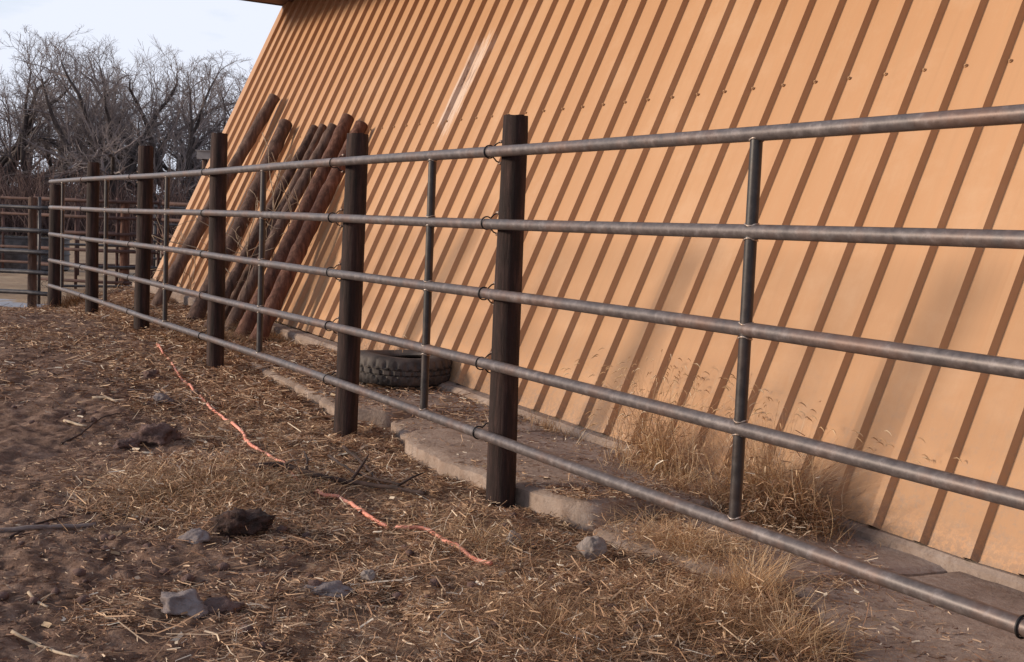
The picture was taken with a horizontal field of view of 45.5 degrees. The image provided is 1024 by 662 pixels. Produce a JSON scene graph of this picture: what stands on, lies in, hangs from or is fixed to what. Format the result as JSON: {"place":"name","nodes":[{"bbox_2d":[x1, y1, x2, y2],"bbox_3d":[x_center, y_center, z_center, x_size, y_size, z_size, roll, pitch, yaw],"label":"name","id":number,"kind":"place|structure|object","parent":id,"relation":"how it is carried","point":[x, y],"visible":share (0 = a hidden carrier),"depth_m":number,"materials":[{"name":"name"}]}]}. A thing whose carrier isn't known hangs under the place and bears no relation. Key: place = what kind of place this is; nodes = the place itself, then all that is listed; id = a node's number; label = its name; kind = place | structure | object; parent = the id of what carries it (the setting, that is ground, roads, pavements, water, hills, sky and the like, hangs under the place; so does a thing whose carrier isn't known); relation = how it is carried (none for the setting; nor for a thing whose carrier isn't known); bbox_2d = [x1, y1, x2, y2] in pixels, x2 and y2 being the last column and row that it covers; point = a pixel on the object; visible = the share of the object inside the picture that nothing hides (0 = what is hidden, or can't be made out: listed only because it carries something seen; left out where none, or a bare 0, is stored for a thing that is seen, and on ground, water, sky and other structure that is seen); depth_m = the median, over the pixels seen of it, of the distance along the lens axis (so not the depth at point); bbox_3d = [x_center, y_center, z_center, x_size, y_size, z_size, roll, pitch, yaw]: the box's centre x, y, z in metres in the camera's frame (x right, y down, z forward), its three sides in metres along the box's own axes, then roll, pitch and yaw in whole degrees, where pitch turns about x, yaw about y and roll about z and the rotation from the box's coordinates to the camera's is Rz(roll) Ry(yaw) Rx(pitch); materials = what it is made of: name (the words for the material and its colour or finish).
{"place":"outdoors","nodes":[
{"label":"outdoors","id":0,"kind":"place"},
{"bbox_2d":[0,299,43,306],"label":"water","id":1,"kind":"structure","parent":0,"point":[10,304],"depth_m":17.00,"materials":[{"name":"grey liquid"}]},
{"bbox_2d":[0,0,281,194],"label":"sky","id":2,"kind":"structure","parent":0,"point":[198,28],"materials":[{"name":"white"}]},
{"bbox_2d":[0,234,845,661],"bbox_3d":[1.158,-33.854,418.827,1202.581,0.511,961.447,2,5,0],"label":"ground","id":3,"kind":"structure","parent":0,"point":[24,442],"depth_m":4.73,"materials":[{"name":"soil"}]},
{"bbox_2d":[0,197,48,307],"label":"pipe gate","id":4,"kind":"structure","parent":3,"relation":"on","point":[33,271],"depth_m":16.18,"materials":[{"name":"metal"}]},
{"bbox_2d":[0,67,59,175],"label":"bare tree","id":5,"kind":"object","parent":3,"relation":"on","point":[4,159],"visible":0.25,"depth_m":67.61,"materials":[{"name":"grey plant"}]},
{"bbox_2d":[0,235,71,270],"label":"stock tank","id":6,"kind":"object","parent":3,"relation":"on","point":[17,240],"visible":0.35,"depth_m":25.38,"materials":[{"name":"grey metal"}]},
{"bbox_2d":[0,82,76,181],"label":"bare tree","id":7,"kind":"object","parent":3,"relation":"on","point":[34,153],"visible":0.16,"depth_m":90.96,"materials":[{"name":"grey plant"}]},
{"bbox_2d":[27,591,55,607],"bbox_3d":[-1.553,0.887,4.032,0.095,0.025,0.134,1,5,-21],"label":"stick","id":8,"kind":"object","parent":3,"relation":"on","point":[29,593],"visible":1,"depth_m":4.04,"materials":[{"name":"beige wood"}]},
{"bbox_2d":[10,630,79,657],"bbox_3d":[-1.382,0.929,3.574,0.321,0.037,0.066,6,6,40],"label":"stick","id":9,"kind":"object","parent":3,"relation":"on","point":[19,635],"visible":1,"depth_m":3.61,"materials":[{"name":"beige wood"}]},
{"bbox_2d":[0,522,95,532],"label":"stick","id":10,"kind":"object","parent":3,"relation":"on","point":[30,527],"visible":0.98,"depth_m":4.85,"materials":[{"name":"brown wood"}]},
{"bbox_2d":[14,284,125,308],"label":"dry grass","id":11,"kind":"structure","parent":3,"relation":"on","point":[69,301],"depth_m":15.57,"materials":[{"name":"brown plant"}]},
{"bbox_2d":[6,77,140,177],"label":"bare tree","id":12,"kind":"object","parent":3,"relation":"on","point":[57,135],"visible":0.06,"depth_m":86.17,"materials":[{"name":"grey plant"}]},
{"bbox_2d":[63,419,87,426],"bbox_3d":[-2.587,0.544,7.213,0.222,0.020,0.028,6,6,35],"label":"stick","id":13,"kind":"object","parent":3,"relation":"on","point":[72,422],"visible":1,"depth_m":7.20,"materials":[{"name":"beige wood"}]},
{"bbox_2d":[8,512,143,538],"bbox_3d":[-1.802,0.783,4.993,0.537,0.026,0.223,-1,6,-35],"label":"stick","id":14,"kind":"object","parent":3,"relation":"on","point":[41,522],"visible":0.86,"depth_m":5.06,"materials":[{"name":"brown wood"}]},
{"bbox_2d":[0,194,153,278],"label":"corral panel","id":15,"kind":"object","parent":3,"relation":"on","point":[3,197],"visible":0.33,"depth_m":24.22,"materials":[{"name":"metal"}]},
{"bbox_2d":[60,413,119,443],"bbox_3d":[-2.460,0.562,7.097,0.049,0.059,0.820,3,5,3],"label":"branch","id":16,"kind":"object","parent":3,"relation":"on","point":[81,433],"visible":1,"depth_m":6.99,"materials":[{"name":"brown wood"}]},
{"bbox_2d":[0,62,182,194],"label":"bare tree","id":17,"kind":"object","parent":3,"relation":"on","point":[50,160],"visible":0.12,"depth_m":71.46,"materials":[{"name":"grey plant"}]},
{"bbox_2d":[0,24,189,206],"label":"bare tree","id":18,"kind":"object","parent":3,"relation":"on","point":[29,120],"visible":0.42,"depth_m":64.13,"materials":[{"name":"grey plant"}]},
{"bbox_2d":[34,194,160,288],"bbox_3d":[-6.923,-1.448,20.300,2.185,1.560,0.103,3,5,5],"label":"corral panel","id":19,"kind":"object","parent":3,"relation":"on","point":[76,232],"visible":0.42,"depth_m":20.25,"materials":[{"name":"metal"}]},
{"bbox_2d":[0,144,198,240],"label":"brush thicket","id":20,"kind":"object","parent":3,"relation":"on","point":[19,190],"visible":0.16,"depth_m":57.41,"materials":[{"name":"brown plant"}]},
{"bbox_2d":[0,25,207,215],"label":"bare tree","id":21,"kind":"object","parent":3,"relation":"on","point":[102,149],"visible":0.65,"depth_m":59.89,"materials":[{"name":"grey plant"}]},
{"bbox_2d":[92,396,116,402],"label":"stick","id":22,"kind":"object","parent":3,"relation":"on","point":[103,397],"visible":1,"depth_m":7.98,"materials":[{"name":"beige wood"}]},
{"bbox_2d":[64,243,157,287],"bbox_3d":[-5.777,-0.959,19.173,2.781,0.870,0.080,-1,6,-38],"label":"corral panel","id":23,"kind":"object","parent":3,"relation":"on","point":[100,245],"visible":0.13,"depth_m":18.79,"materials":[{"name":"metal"}]},
{"bbox_2d":[119,203,129,288],"bbox_3d":[-6.457,-1.329,20.333,0.172,1.636,0.169,2,5,0],"label":"wooden post","id":24,"kind":"object","parent":3,"relation":"on","point":[124,259],"visible":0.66,"depth_m":20.26,"materials":[{"name":"brown wood"}]},
{"bbox_2d":[0,45,252,200],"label":"bare tree","id":25,"kind":"object","parent":3,"relation":"on","point":[193,130],"visible":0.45,"depth_m":61.74,"materials":[{"name":"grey plant"}]},
{"bbox_2d":[112,437,141,450],"bbox_3d":[-2.116,0.633,6.704,0.170,0.095,0.171,0,6,-30],"label":"dirt clod","id":26,"kind":"object","parent":3,"relation":"on","point":[123,443],"visible":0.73,"depth_m":6.66,"materials":[{"name":"brown soil"}]},
{"bbox_2d":[12,35,251,193],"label":"bare tree","id":27,"kind":"object","parent":3,"relation":"on","point":[51,143],"visible":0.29,"depth_m":69.57,"materials":[{"name":"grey plant"}]},
{"bbox_2d":[127,388,165,390],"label":"stick","id":28,"kind":"object","parent":3,"relation":"on","point":[143,389],"visible":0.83,"depth_m":8.42,"materials":[{"name":"wood"}]},
{"bbox_2d":[142,369,162,379],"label":"dirt clod","id":29,"kind":"object","parent":3,"relation":"on","point":[151,373],"visible":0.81,"depth_m":8.89,"materials":[{"name":"brown soil"}]},
{"bbox_2d":[130,422,181,446],"bbox_3d":[-1.989,0.590,6.806,0.272,0.170,0.149,2,5,0],"label":"dirt clod","id":30,"kind":"object","parent":3,"relation":"on","point":[160,434],"visible":0.94,"depth_m":6.77,"materials":[{"name":"brown soil"}]},
{"bbox_2d":[153,393,174,402],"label":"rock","id":31,"kind":"object","parent":3,"relation":"on","point":[159,397],"visible":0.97,"depth_m":8.00,"materials":[{"name":"grey stone"}]},
{"bbox_2d":[153,204,185,275],"bbox_3d":[-6.083,-1.862,25.899,3.337,1.520,0.135,-2,6,-40],"label":"corral panel","id":32,"kind":"object","parent":3,"relation":"on","point":[155,242],"visible":0.06,"depth_m":24.93,"materials":[{"name":"metal"}]},
{"bbox_2d":[161,200,187,258],"bbox_3d":[-4.625,-1.335,20.101,2.382,1.560,0.103,3,5,5],"label":"corral panel","id":33,"kind":"object","parent":3,"relation":"on","point":[174,220],"visible":0.08,"depth_m":20.11,"materials":[{"name":"metal"}]},
{"bbox_2d":[151,219,207,289],"bbox_3d":[-3.699,-0.826,14.316,1.162,1.002,0.836,5,5,24],"label":"dead weed","id":34,"kind":"object","parent":3,"relation":"on","point":[185,267],"visible":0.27,"depth_m":14.42,"materials":[{"name":"brown plant"}]},
{"bbox_2d":[125,82,233,184],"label":"bare tree","id":35,"kind":"object","parent":3,"relation":"on","point":[181,118],"visible":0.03,"depth_m":88.91,"materials":[{"name":"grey plant"}]},
{"bbox_2d":[160,589,208,618],"bbox_3d":[-1.054,0.882,3.926,0.145,0.088,0.137,0,5,-22],"label":"stone","id":36,"kind":"object","parent":3,"relation":"on","point":[174,603],"visible":0.97,"depth_m":3.89,"materials":[{"name":"grey stone"}]},
{"bbox_2d":[117,64,251,186],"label":"bare tree","id":37,"kind":"object","parent":3,"relation":"on","point":[164,167],"visible":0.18,"depth_m":67.16,"materials":[{"name":"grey plant"}]},
{"bbox_2d":[1,443,386,559],"bbox_3d":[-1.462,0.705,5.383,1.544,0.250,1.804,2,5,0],"label":"dry grass","id":38,"kind":"structure","parent":3,"relation":"on","point":[171,480],"depth_m":5.36,"materials":[{"name":"plant"}]},
{"bbox_2d":[177,528,210,543],"bbox_3d":[-1.220,0.798,4.707,0.118,0.071,0.099,6,6,39],"label":"stone","id":39,"kind":"object","parent":3,"relation":"on","point":[195,534],"visible":0.91,"depth_m":4.68,"materials":[{"name":"grey stone"}]},
{"bbox_2d":[109,324,294,349],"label":"dry grass","id":40,"kind":"structure","parent":3,"relation":"on","point":[225,337],"depth_m":11.06,"materials":[{"name":"brown plant"}]},
{"bbox_2d":[195,150,209,168],"bbox_3d":[-4.794,-1.611,18.948,0.260,2.367,0.160,2,5,0],"label":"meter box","id":41,"kind":"object","parent":3,"relation":"on","point":[204,155],"visible":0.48,"depth_m":18.80,"materials":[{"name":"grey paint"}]},
{"bbox_2d":[176,72,246,149],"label":"bare tree","id":42,"kind":"object","parent":3,"relation":"on","point":[221,103],"visible":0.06,"depth_m":69.55,"materials":[{"name":"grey plant"}]},
{"bbox_2d":[151,93,279,305],"bbox_3d":[-3.450,-1.529,14.234,1.616,2.601,0.168,-2,7,-44],"label":"log","id":43,"kind":"object","parent":3,"relation":"on","point":[199,228],"visible":0.72,"depth_m":14.24,"materials":[{"name":"brown wood"}]},
{"bbox_2d":[190,433,241,438],"bbox_3d":[-1.679,0.599,6.899,0.326,0.030,0.069,3,5,8],"label":"stick","id":44,"kind":"object","parent":3,"relation":"on","point":[209,436],"visible":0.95,"depth_m":6.90,"materials":[{"name":"wood"}]},
{"bbox_2d":[204,596,244,616],"bbox_3d":[-0.951,0.913,3.956,0.139,0.099,0.128,4,5,19],"label":"stone","id":45,"kind":"object","parent":3,"relation":"on","point":[223,604],"visible":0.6,"depth_m":3.94,"materials":[{"name":"stone"}]},
{"bbox_2d":[152,132,310,325],"bbox_3d":[-2.623,-1.061,12.780,2.043,2.015,1.705,5,6,31],"label":"dead weed","id":46,"kind":"object","parent":3,"relation":"on","point":[249,232],"visible":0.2,"depth_m":12.21,"materials":[{"name":"brown plant"}]},
{"bbox_2d":[185,119,291,320],"bbox_3d":[-2.921,-1.220,13.208,0.196,2.285,1.770,4,5,22],"label":"log","id":47,"kind":"object","parent":3,"relation":"on","point":[198,308],"visible":0.61,"depth_m":13.21,"materials":[{"name":"brown wood"}]},
{"bbox_2d":[207,507,275,537],"bbox_3d":[-1.072,0.770,4.852,0.272,0.141,0.199,2,5,0],"label":"dirt clod","id":48,"kind":"object","parent":3,"relation":"on","point":[235,521],"visible":0.91,"depth_m":4.80,"materials":[{"name":"brown soil"}]},
{"bbox_2d":[202,125,317,327],"bbox_3d":[-2.559,-1.099,12.537,0.124,2.170,1.687,5,5,28],"label":"log","id":49,"kind":"object","parent":3,"relation":"on","point":[236,272],"visible":0.62,"depth_m":12.58,"materials":[{"name":"brown wood"}]},
{"bbox_2d":[187,307,332,351],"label":"dry grass","id":50,"kind":"structure","parent":3,"relation":"on","point":[280,338],"depth_m":11.25,"materials":[{"name":"brown plant"}]},
{"bbox_2d":[0,285,540,424],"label":"straw litter","id":51,"kind":"object","parent":3,"relation":"on","point":[125,318],"visible":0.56,"depth_m":9.51,"materials":[{"name":"brown plant"}]},
{"bbox_2d":[225,123,326,320],"bbox_3d":[-2.469,-1.099,12.570,0.113,2.173,1.375,7,6,41],"label":"log","id":52,"kind":"object","parent":3,"relation":"on","point":[322,128],"visible":0.44,"depth_m":12.61,"materials":[{"name":"brown wood"}]},
{"bbox_2d":[225,123,336,330],"bbox_3d":[-2.319,-1.041,12.240,1.288,2.172,0.139,-2,7,-44],"label":"log","id":53,"kind":"object","parent":3,"relation":"on","point":[236,314],"visible":0.76,"depth_m":12.18,"materials":[{"name":"brown wood"}]},
{"bbox_2d":[266,489,316,501],"bbox_3d":[-0.990,0.741,5.485,0.028,0.021,0.309,6,6,36],"label":"stick","id":54,"kind":"object","parent":3,"relation":"on","point":[292,495],"visible":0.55,"depth_m":5.54,"materials":[{"name":"wood"}]},
{"bbox_2d":[234,113,353,338],"bbox_3d":[-2.106,-1.027,11.909,0.173,2.312,1.571,6,6,33],"label":"log","id":55,"kind":"object","parent":3,"relation":"on","point":[247,322],"visible":0.57,"depth_m":11.86,"materials":[{"name":"brown wood"}]},
{"bbox_2d":[270,404,318,414],"bbox_3d":[-1.420,0.506,8.053,0.049,0.056,0.696,4,5,19],"label":"stick","id":56,"kind":"object","parent":3,"relation":"on","point":[291,406],"visible":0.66,"depth_m":7.91,"materials":[{"name":"wood"}]},
{"bbox_2d":[248,120,367,342],"bbox_3d":[-1.926,-0.955,11.605,0.167,2.204,1.476,6,6,34],"label":"log","id":57,"kind":"object","parent":3,"relation":"on","point":[285,279],"visible":0.71,"depth_m":11.49,"materials":[{"name":"brown wood"}]},
{"bbox_2d":[308,415,333,419],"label":"stick","id":58,"kind":"object","parent":3,"relation":"on","point":[314,417],"visible":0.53,"depth_m":7.65,"materials":[{"name":"brown wood"}]},
{"bbox_2d":[156,343,492,565],"bbox_3d":[-1.679,0.501,7.361,0.332,0.199,6.494,0,5,-27],"label":"extension cord","id":59,"kind":"object","parent":3,"relation":"on","point":[366,514],"visible":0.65,"depth_m":5.48,"materials":[{"name":"orange plastic"}]},
{"bbox_2d":[303,580,355,598],"bbox_3d":[-0.628,0.895,4.230,0.189,0.057,0.116,2,5,0],"label":"stone","id":60,"kind":"object","parent":3,"relation":"on","point":[332,588],"visible":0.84,"depth_m":4.19,"materials":[{"name":"grey stone"}]},
{"bbox_2d":[252,451,425,494],"bbox_3d":[-0.771,0.658,5.838,0.848,0.125,0.423,3,5,10],"label":"branch","id":61,"kind":"object","parent":3,"relation":"on","point":[305,471],"visible":0.94,"depth_m":5.73,"materials":[{"name":"brown wood"}]},
{"bbox_2d":[250,346,432,405],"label":"concrete slab","id":62,"kind":"structure","parent":3,"relation":"on","point":[298,388],"depth_m":8.88,"materials":[{"name":"grey concrete"}]},
{"bbox_2d":[359,350,451,386],"bbox_3d":[-0.817,0.261,9.006,0.750,0.227,0.750,2,5,0],"label":"tyre","id":63,"kind":"object","parent":62,"relation":"on","point":[390,368],"visible":0.76,"depth_m":8.69,"materials":[{"name":"rubber"}]},
{"bbox_2d":[0,346,735,661],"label":"soil crumbs","id":64,"kind":"object","parent":3,"relation":"on","point":[82,599],"visible":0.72,"depth_m":4.43,"materials":[{"name":"brown soil"}]},
{"bbox_2d":[360,569,376,581],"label":"stone","id":65,"kind":"object","parent":3,"relation":"on","point":[367,576],"visible":0.96,"depth_m":4.34,"materials":[{"name":"grey stone"}]},
{"bbox_2d":[327,329,431,389],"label":"dry grass","id":66,"kind":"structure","parent":3,"relation":"on","point":[379,347],"depth_m":9.52,"materials":[{"name":"brown plant"}]},
{"bbox_2d":[319,390,488,427],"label":"concrete slab","id":67,"kind":"structure","parent":3,"relation":"on","point":[378,416],"depth_m":8.02,"materials":[{"name":"grey concrete"}]},
{"bbox_2d":[0,331,919,661],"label":"wood chips","id":68,"kind":"object","parent":3,"relation":"on","point":[48,625],"visible":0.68,"depth_m":5.34,"materials":[{"name":"brown wood"}]},
{"bbox_2d":[391,412,549,446],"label":"concrete slab","id":69,"kind":"structure","parent":3,"relation":"on","point":[421,426],"depth_m":7.57,"materials":[{"name":"grey concrete"}]},
{"bbox_2d":[0,374,1001,661],"bbox_3d":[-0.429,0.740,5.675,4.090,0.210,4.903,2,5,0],"label":"straw litter","id":70,"kind":"object","parent":3,"relation":"on","point":[390,473],"visible":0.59,"depth_m":4.56,"materials":[{"name":"brown plant"}]},
{"bbox_2d":[342,445,380,483],"bbox_3d":[-0.759,0.676,6.207,0.047,0.049,0.994,1,5,-18],"label":"branch","id":71,"kind":"object","parent":70,"relation":"on","point":[347,450],"visible":0.92,"depth_m":6.37,"materials":[{"name":"wood"}]},
{"bbox_2d":[327,454,401,484],"bbox_3d":[-0.779,0.674,5.989,0.114,0.043,0.826,-1,6,-32],"label":"branch","id":72,"kind":"object","parent":70,"relation":"on","point":[348,468],"visible":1,"depth_m":5.83,"materials":[{"name":"brown wood"}]},
{"bbox_2d":[506,530,521,544],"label":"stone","id":73,"kind":"object","parent":3,"relation":"on","point":[514,537],"visible":0.75,"depth_m":4.89,"materials":[{"name":"stone"}]},
{"bbox_2d":[507,519,524,541],"bbox_3d":[0.019,0.825,5.029,0.017,0.038,0.273,1,5,-15],"label":"stick","id":74,"kind":"object","parent":3,"relation":"on","point":[509,521],"visible":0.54,"depth_m":5.11,"materials":[{"name":"beige wood"}]},
{"bbox_2d":[41,104,1023,638],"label":"pipe fence","id":75,"kind":"object","parent":3,"relation":"on","point":[511,224],"visible":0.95,"depth_m":5.42,"materials":[{"name":"metal"}]},
{"bbox_2d":[471,400,620,452],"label":"dry grass","id":76,"kind":"structure","parent":3,"relation":"on","point":[545,426],"depth_m":7.57,"materials":[{"name":"brown plant"}]},
{"bbox_2d":[405,428,728,530],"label":"concrete slab","id":77,"kind":"structure","parent":3,"relation":"on","point":[438,458],"depth_m":6.06,"materials":[{"name":"grey concrete"}]},
{"bbox_2d":[575,453,772,527],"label":"dry grass","id":78,"kind":"structure","parent":77,"relation":"on","point":[680,484],"depth_m":6.04,"materials":[{"name":"plant"}]},
{"bbox_2d":[313,545,821,661],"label":"dry grass","id":79,"kind":"structure","parent":3,"relation":"on","point":[553,619],"depth_m":3.84,"materials":[{"name":"plant"}]},
{"bbox_2d":[132,0,1023,591],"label":"metal barn","id":80,"kind":"structure","parent":3,"relation":"on","point":[398,76],"depth_m":7.38,"materials":[{"name":"metal"}]},
{"bbox_2d":[576,536,606,560],"bbox_3d":[0.316,0.863,4.847,0.111,0.105,0.095,1,5,-20],"label":"stone","id":81,"kind":"object","parent":3,"relation":"on","point":[593,544],"visible":0.97,"depth_m":4.82,"materials":[{"name":"grey stone"}]},
{"bbox_2d":[560,347,772,491],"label":"dry grass","id":82,"kind":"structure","parent":3,"relation":"on","point":[651,452],"depth_m":6.49,"materials":[{"name":"plant"}]},
{"bbox_2d":[540,477,843,599],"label":"dry grass","id":83,"kind":"structure","parent":3,"relation":"on","point":[688,541],"depth_m":4.90,"materials":[{"name":"plant"}]},
{"bbox_2d":[471,548,977,661],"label":"dry grass","id":84,"kind":"structure","parent":3,"relation":"on","point":[710,609],"depth_m":3.98,"materials":[{"name":"plant"}]},
{"bbox_2d":[647,529,852,619],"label":"dry grass","id":85,"kind":"structure","parent":3,"relation":"on","point":[739,579],"depth_m":4.48,"materials":[{"name":"beige plant"}]},
{"bbox_2d":[593,517,945,588],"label":"concrete slab","id":86,"kind":"structure","parent":3,"relation":"on","point":[903,563],"depth_m":5.04,"materials":[{"name":"grey concrete"}]},
{"bbox_2d":[635,511,642,525],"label":"stick","id":87,"kind":"object","parent":86,"relation":"on","point":[640,515],"visible":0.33,"depth_m":5.36,"materials":[{"name":"brown wood"}]},
{"bbox_2d":[579,398,962,547],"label":"dry grass","id":88,"kind":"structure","parent":3,"relation":"on","point":[764,483],"depth_m":5.68,"materials":[{"name":"plant"}]},
{"bbox_2d":[792,571,1023,661],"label":"concrete slab","id":89,"kind":"structure","parent":3,"relation":"on","point":[1009,646],"depth_m":4.18,"materials":[{"name":"grey concrete"}]},
{"bbox_2d":[339,492,642,600],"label":"dry grass","id":90,"kind":"structure","parent":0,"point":[504,533],"depth_m":4.85,"materials":[{"name":"plant"}]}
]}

